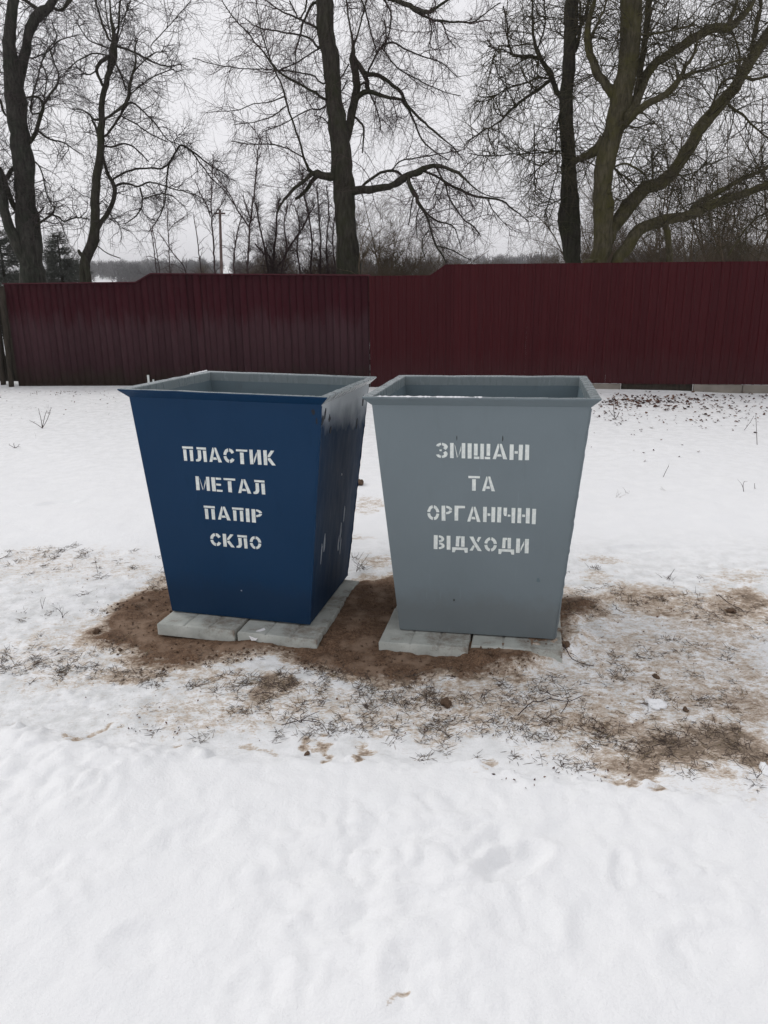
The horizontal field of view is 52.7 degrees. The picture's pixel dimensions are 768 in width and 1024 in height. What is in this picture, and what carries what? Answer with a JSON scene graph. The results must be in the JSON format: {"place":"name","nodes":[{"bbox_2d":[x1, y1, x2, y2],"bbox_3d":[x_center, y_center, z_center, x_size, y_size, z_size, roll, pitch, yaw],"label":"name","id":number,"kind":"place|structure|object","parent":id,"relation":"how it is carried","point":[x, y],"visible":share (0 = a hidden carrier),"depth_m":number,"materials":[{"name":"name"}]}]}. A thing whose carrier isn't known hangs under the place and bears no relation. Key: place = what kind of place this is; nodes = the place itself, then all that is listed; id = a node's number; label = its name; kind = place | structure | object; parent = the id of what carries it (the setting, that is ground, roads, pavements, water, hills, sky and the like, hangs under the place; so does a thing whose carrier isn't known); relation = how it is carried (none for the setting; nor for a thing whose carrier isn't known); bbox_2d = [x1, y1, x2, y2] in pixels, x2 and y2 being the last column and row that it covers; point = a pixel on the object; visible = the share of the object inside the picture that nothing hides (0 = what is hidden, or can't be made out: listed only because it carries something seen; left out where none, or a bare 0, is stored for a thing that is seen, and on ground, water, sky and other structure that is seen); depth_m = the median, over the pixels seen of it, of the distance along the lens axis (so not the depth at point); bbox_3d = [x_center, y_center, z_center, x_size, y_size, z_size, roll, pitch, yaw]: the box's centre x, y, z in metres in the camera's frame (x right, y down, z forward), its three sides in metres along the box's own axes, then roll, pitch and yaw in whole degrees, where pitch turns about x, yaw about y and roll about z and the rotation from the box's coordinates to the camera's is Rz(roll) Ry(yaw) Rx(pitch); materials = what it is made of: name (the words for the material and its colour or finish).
{"place":"outdoors","nodes":[
{"label":"outdoors","id":0,"kind":"place"},
{"bbox_2d":[99,586,568,679],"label":"loose soil","id":1,"kind":"structure","parent":0,"point":[356,657],"depth_m":3.49,"materials":[{"name":"brown soil"}]},
{"bbox_2d":[0,263,767,1023],"bbox_3d":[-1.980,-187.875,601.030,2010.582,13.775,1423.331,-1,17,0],"label":"ground","id":2,"kind":"structure","parent":0,"point":[244,869],"depth_m":2.57,"materials":[{"name":"white snow"}]},
{"bbox_2d":[0,318,5,384],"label":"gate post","id":3,"kind":"object","parent":2,"relation":"on","point":[2,375],"visible":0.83,"depth_m":12.75,"materials":[{"name":"metal"}]},
{"bbox_2d":[0,306,17,380],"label":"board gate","id":4,"kind":"structure","parent":3,"relation":"attached to","point":[14,368],"depth_m":12.80,"materials":[{"name":"wood"}]},
{"bbox_2d":[0,286,13,386],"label":"wooden post","id":5,"kind":"object","parent":2,"relation":"on","point":[6,332],"visible":0.98,"depth_m":12.37,"materials":[{"name":"wood"}]},
{"bbox_2d":[0,227,48,336],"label":"conifer tree","id":6,"kind":"object","parent":2,"relation":"on","point":[6,276],"visible":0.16,"depth_m":20.72,"materials":[{"name":"green plant"}]},
{"bbox_2d":[29,407,50,427],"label":"weed plant","id":7,"kind":"object","parent":2,"relation":"on","point":[43,420],"visible":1,"depth_m":8.91,"materials":[{"name":"brown plant"}]},
{"bbox_2d":[0,0,112,282],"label":"bare tree","id":8,"kind":"object","parent":2,"relation":"on","point":[24,238],"visible":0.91,"depth_m":13.82,"materials":[{"name":"brown plant"}]},
{"bbox_2d":[42,229,93,282],"bbox_3d":[-10.389,-7.391,24.992,2.670,3.440,2.908,-1,17,0],"label":"conifer tree","id":9,"kind":"object","parent":2,"relation":"on","point":[51,261],"visible":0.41,"depth_m":24.47,"materials":[{"name":"green plant"}]},
{"bbox_2d":[92,629,100,634],"bbox_3d":[-1.390,0.581,3.749,0.035,0.041,0.045,-1,17,0],"label":"soil clod","id":10,"kind":"object","parent":2,"relation":"on","point":[95,631],"visible":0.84,"depth_m":3.73,"materials":[{"name":"brown soil"}]},
{"bbox_2d":[23,0,250,281],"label":"bare tree","id":11,"kind":"object","parent":2,"relation":"on","point":[110,60],"visible":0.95,"depth_m":13.18,"materials":[{"name":"brown plant"}]},
{"bbox_2d":[137,216,170,274],"bbox_3d":[-3.698,-3.562,13.168,0.808,2.788,0.735,4,18,16],"label":"bare sapling","id":12,"kind":"object","parent":2,"relation":"on","point":[151,226],"visible":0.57,"depth_m":12.98,"materials":[{"name":"plant"}]},
{"bbox_2d":[149,191,193,272],"bbox_3d":[-3.406,-3.676,12.928,0.824,3.142,1.045,-1,17,0],"label":"bare sapling","id":13,"kind":"object","parent":2,"relation":"on","point":[169,257],"visible":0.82,"depth_m":12.75,"materials":[{"name":"brown plant"}]},
{"bbox_2d":[2,273,370,386],"bbox_3d":[-3.087,-2.740,12.121,5.895,1.915,0.194,2,17,9],"label":"metal fence","id":14,"kind":"object","parent":2,"relation":"on","point":[158,326],"visible":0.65,"depth_m":11.98,"materials":[{"name":"red metal"}]},
{"bbox_2d":[190,212,210,272],"bbox_3d":[-3.033,-3.549,12.966,0.454,2.852,0.605,-4,17,-12],"label":"bare sapling","id":15,"kind":"object","parent":2,"relation":"on","point":[198,246],"visible":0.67,"depth_m":12.71,"materials":[{"name":"brown plant"}]},
{"bbox_2d":[157,611,249,640],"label":"paving slab","id":16,"kind":"structure","parent":2,"relation":"on","point":[200,626],"depth_m":3.68,"materials":[{"name":"concrete"}]},
{"bbox_2d":[194,150,234,272],"bbox_3d":[-2.755,-4.071,12.998,0.821,3.822,0.644,-1,17,0],"label":"bare sapling","id":17,"kind":"object","parent":2,"relation":"on","point":[212,215],"visible":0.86,"depth_m":12.71,"materials":[{"name":"brown plant"}]},
{"bbox_2d":[216,209,224,272],"bbox_3d":[-8.273,-12.705,39.962,0.560,5.426,0.254,-1,17,0],"label":"utility pole","id":18,"kind":"object","parent":2,"relation":"on","point":[220,243],"visible":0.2,"depth_m":39.61,"materials":[{"name":"wood"}]},
{"bbox_2d":[203,123,269,273],"bbox_3d":[-2.323,-4.202,12.880,1.221,4.131,0.783,-9,19,-24],"label":"bare shrub","id":19,"kind":"object","parent":2,"relation":"on","point":[251,219],"visible":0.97,"depth_m":12.58,"materials":[{"name":"brown plant"}]},
{"bbox_2d":[219,202,253,273],"bbox_3d":[-2.433,-3.610,12.864,0.662,3.013,0.736,8,19,26],"label":"bare sapling","id":20,"kind":"object","parent":2,"relation":"on","point":[237,235],"visible":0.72,"depth_m":12.68,"materials":[{"name":"brown plant"}]},
{"bbox_2d":[193,250,317,272],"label":"bare shrub","id":21,"kind":"object","parent":2,"relation":"on","point":[202,268],"visible":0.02,"depth_m":17.57,"materials":[{"name":"brown plant"}]},
{"bbox_2d":[247,186,322,273],"bbox_3d":[-1.673,-3.941,13.526,1.509,3.278,1.005,6,18,22],"label":"bare shrub","id":22,"kind":"object","parent":2,"relation":"on","point":[274,269],"visible":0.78,"depth_m":13.30,"materials":[{"name":"brown plant"}]},
{"bbox_2d":[237,607,339,648],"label":"paving slab","id":23,"kind":"structure","parent":2,"relation":"on","point":[294,635],"depth_m":3.62,"materials":[{"name":"concrete"}]},
{"bbox_2d":[249,628,264,640],"bbox_3d":[-0.584,0.573,3.613,0.085,0.036,0.037,-14,22,-38],"label":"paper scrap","id":24,"kind":"object","parent":23,"relation":"on","point":[255,639],"visible":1,"depth_m":3.60,"materials":[{"name":"white paper"}]},
{"bbox_2d":[282,711,327,732],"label":"fallen twig","id":25,"kind":"object","parent":2,"relation":"on","point":[301,720],"visible":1,"depth_m":2.96,"materials":[{"name":"brown wood"}]},
{"bbox_2d":[246,249,369,341],"bbox_3d":[-1.738,-4.148,15.814,2.462,2.480,3.010,-11,20,-31],"label":"bare shrub","id":26,"kind":"object","parent":2,"relation":"on","point":[276,265],"visible":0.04,"depth_m":15.49,"materials":[{"name":"brown plant"}]},
{"bbox_2d":[281,163,336,273],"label":"bare shrub","id":27,"kind":"object","parent":2,"relation":"on","point":[325,251],"visible":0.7,"depth_m":13.93,"materials":[{"name":"brown plant"}]},
{"bbox_2d":[241,243,376,273],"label":"bare shrub","id":28,"kind":"object","parent":2,"relation":"on","point":[295,267],"visible":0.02,"depth_m":15.76,"materials":[{"name":"brown plant"}]},
{"bbox_2d":[240,226,410,279],"bbox_3d":[-1.366,-4.933,17.362,4.081,3.158,2.755,9,19,27],"label":"bare shrub","id":29,"kind":"object","parent":2,"relation":"on","point":[324,255],"visible":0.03,"depth_m":16.98,"materials":[{"name":"brown plant"}]},
{"bbox_2d":[324,580,358,609],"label":"paving slab","id":30,"kind":"structure","parent":2,"relation":"on","point":[339,596],"depth_m":4.08,"materials":[{"name":"concrete"}]},
{"bbox_2d":[117,371,376,624],"bbox_3d":[-0.617,-0.107,3.923,0.971,1.097,0.932,4,16,12],"label":"waste bin","id":31,"kind":"object","parent":30,"relation":"on","point":[252,478],"visible":0.99,"depth_m":3.58,"materials":[{"name":"blue metal"}]},
{"bbox_2d":[294,242,415,339],"bbox_3d":[-0.221,-4.190,15.749,3.061,2.668,3.024,9,19,28],"label":"bare shrub","id":32,"kind":"object","parent":2,"relation":"on","point":[368,264],"visible":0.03,"depth_m":15.66,"materials":[{"name":"brown plant"}]},
{"bbox_2d":[358,479,363,485],"bbox_3d":[-0.199,-0.236,6.277,0.072,0.066,0.106,-1,17,0],"label":"soil clod","id":33,"kind":"object","parent":2,"relation":"on","point":[361,482],"visible":0.69,"depth_m":6.24,"materials":[{"name":"brown soil"}]},
{"bbox_2d":[340,222,387,273],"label":"young shoots","id":34,"kind":"object","parent":2,"relation":"on","point":[367,249],"visible":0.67,"depth_m":12.68,"materials":[{"name":"brown plant"}]},
{"bbox_2d":[184,0,552,366],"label":"bare tree","id":35,"kind":"object","parent":2,"relation":"on","point":[340,128],"visible":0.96,"depth_m":12.52,"materials":[{"name":"brown plant"}]},
{"bbox_2d":[322,261,417,338],"bbox_3d":[0.181,-3.980,15.588,2.824,2.404,2.611,11,20,33],"label":"bare shrub","id":36,"kind":"object","parent":2,"relation":"on","point":[381,275],"visible":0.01,"depth_m":15.48,"materials":[{"name":"brown plant"}]},
{"bbox_2d":[254,206,512,275],"bbox_3d":[0.167,-5.131,17.369,6.398,3.245,2.391,-7,18,-21],"label":"bare shrub","id":37,"kind":"object","parent":2,"relation":"on","point":[492,261],"visible":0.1,"depth_m":17.03,"materials":[{"name":"brown plant"}]},
{"bbox_2d":[44,251,726,281],"bbox_3d":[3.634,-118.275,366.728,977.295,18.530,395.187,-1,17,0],"label":"woods","id":38,"kind":"object","parent":2,"relation":"on","point":[129,271],"visible":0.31,"depth_m":319.08,"materials":[{"name":"grey plant"}]},
{"bbox_2d":[9,226,767,281],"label":"distant trees","id":39,"kind":"object","parent":2,"relation":"on","point":[175,270],"visible":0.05,"depth_m":101.61,"materials":[{"name":"grey plant"}]},
{"bbox_2d":[31,575,766,788],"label":"soil crumbs","id":40,"kind":"object","parent":2,"relation":"on","point":[465,698],"visible":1,"depth_m":3.09,"materials":[{"name":"brown soil"}]},
{"bbox_2d":[324,181,496,340],"bbox_3d":[0.433,-4.915,15.630,3.508,3.769,4.370,-1,17,0],"label":"bare shrub","id":41,"kind":"object","parent":2,"relation":"on","point":[374,251],"visible":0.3,"depth_m":15.90,"materials":[{"name":"brown plant"}]},
{"bbox_2d":[379,608,471,656],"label":"paving slab","id":42,"kind":"structure","parent":2,"relation":"on","point":[395,637],"depth_m":3.50,"materials":[{"name":"concrete"}]},
{"bbox_2d":[362,375,601,638],"bbox_3d":[0.477,-0.060,3.731,0.970,1.096,0.933,2,16,10],"label":"waste bin","id":43,"kind":"object","parent":42,"relation":"on","point":[480,496],"visible":0.99,"depth_m":3.35,"materials":[{"name":"grey metal"}]},
{"bbox_2d":[379,396,481,397],"bbox_3d":[0.186,-0.472,3.187,0.443,0.013,0.012,3,17,10],"label":"snow dusting","id":44,"kind":"object","parent":43,"relation":"on","point":[430,396],"visible":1,"depth_m":3.18,"materials":[{"name":"white snow"}]},
{"bbox_2d":[440,697,451,707],"bbox_3d":[0.246,0.759,3.081,0.044,0.052,0.050,-17,23,-42],"label":"soil clod","id":45,"kind":"object","parent":2,"relation":"on","point":[446,702],"visible":1,"depth_m":3.06,"materials":[{"name":"brown soil"}]},
{"bbox_2d":[471,618,562,662],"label":"paving slab","id":46,"kind":"structure","parent":2,"relation":"on","point":[553,650],"depth_m":3.46,"materials":[{"name":"concrete"}]},
{"bbox_2d":[431,0,619,262],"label":"bare tree","id":47,"kind":"object","parent":2,"relation":"on","point":[569,228],"visible":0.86,"depth_m":12.96,"materials":[{"name":"brown plant"}]},
{"bbox_2d":[517,697,551,715],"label":"fallen twig","id":48,"kind":"object","parent":2,"relation":"on","point":[531,702],"visible":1,"depth_m":3.07,"materials":[{"name":"brown wood"}]},
{"bbox_2d":[545,690,586,713],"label":"fallen twig","id":49,"kind":"object","parent":2,"relation":"on","point":[563,700],"visible":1,"depth_m":3.09,"materials":[{"name":"brown wood"}]},
{"bbox_2d":[562,641,569,647],"bbox_3d":[0.816,0.594,3.486,0.043,0.034,0.046,-1,17,0],"label":"soil clod","id":50,"kind":"object","parent":2,"relation":"on","point":[567,644],"visible":0.83,"depth_m":3.47,"materials":[{"name":"brown soil"}]},
{"bbox_2d":[369,261,767,392],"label":"metal fence","id":51,"kind":"object","parent":2,"relation":"on","point":[688,326],"visible":0.92,"depth_m":11.07,"materials":[{"name":"red metal"}]},
{"bbox_2d":[516,214,636,262],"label":"bare shrub","id":52,"kind":"object","parent":2,"relation":"on","point":[553,250],"visible":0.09,"depth_m":18.79,"materials":[{"name":"brown plant"}]},
{"bbox_2d":[562,638,592,665],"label":"fallen twig","id":53,"kind":"object","parent":2,"relation":"on","point":[573,654],"visible":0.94,"depth_m":3.42,"materials":[{"name":"brown wood"}]},
{"bbox_2d":[511,138,767,262],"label":"bare shrub","id":54,"kind":"object","parent":2,"relation":"on","point":[586,252],"visible":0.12,"depth_m":17.70,"materials":[{"name":"brown plant"}]},
{"bbox_2d":[527,0,767,372],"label":"bare tree","id":55,"kind":"object","parent":2,"relation":"on","point":[625,90],"visible":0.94,"depth_m":12.51,"materials":[{"name":"brown plant"}]},
{"bbox_2d":[645,698,667,709],"bbox_3d":[1.078,0.761,3.066,0.080,0.036,0.079,-1,17,0],"label":"snow lump","id":56,"kind":"object","parent":2,"relation":"on","point":[657,704],"visible":1,"depth_m":3.06,"materials":[{"name":"white snow"}]},
{"bbox_2d":[556,127,767,262],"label":"bare shrub","id":57,"kind":"object","parent":2,"relation":"on","point":[654,253],"visible":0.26,"depth_m":16.57,"materials":[{"name":"brown plant"}]},
{"bbox_2d":[578,117,767,262],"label":"bare shrub","id":58,"kind":"object","parent":2,"relation":"on","point":[719,252],"visible":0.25,"depth_m":16.38,"materials":[{"name":"brown plant"}]},
{"bbox_2d":[593,391,767,460],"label":"leaf litter","id":59,"kind":"object","parent":2,"relation":"on","point":[650,400],"visible":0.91,"depth_m":10.10,"materials":[{"name":"brown plant"}]},
{"bbox_2d":[613,70,767,261],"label":"bare shrub","id":60,"kind":"object","parent":2,"relation":"on","point":[728,175],"visible":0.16,"depth_m":17.42,"materials":[{"name":"brown plant"}]},
{"bbox_2d":[656,152,767,261],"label":"bare shrub","id":61,"kind":"object","parent":2,"relation":"on","point":[709,233],"visible":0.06,"depth_m":22.78,"materials":[{"name":"brown plant"}]},
{"bbox_2d":[724,608,736,612],"bbox_3d":[1.762,0.504,3.942,0.051,0.028,0.051,-1,17,0],"label":"soil clod","id":62,"kind":"object","parent":2,"relation":"on","point":[729,610],"visible":0.99,"depth_m":3.93,"materials":[{"name":"brown soil"}]},
{"bbox_2d":[702,73,767,261],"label":"bare shrub","id":63,"kind":"object","parent":2,"relation":"on","point":[764,242],"visible":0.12,"depth_m":16.26,"materials":[{"name":"brown plant"}]},
{"bbox_2d":[745,765,765,780],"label":"weed plant","id":64,"kind":"object","parent":2,"relation":"on","point":[755,772],"visible":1,"depth_m":2.61,"materials":[{"name":"plant"}]},
{"bbox_2d":[759,762,767,775],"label":"snow lump","id":65,"kind":"object","parent":2,"relation":"on","point":[763,768],"visible":0.92,"depth_m":2.66,"materials":[{"name":"white snow"}]},
{"bbox_2d":[0,406,767,791],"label":"dry grass","id":66,"kind":"structure","parent":0,"point":[426,700],"depth_m":3.14,"materials":[{"name":"brown plant"}]},
{"bbox_2d":[0,0,767,270],"label":"sky","id":67,"kind":"structure","parent":0,"point":[188,245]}
]}

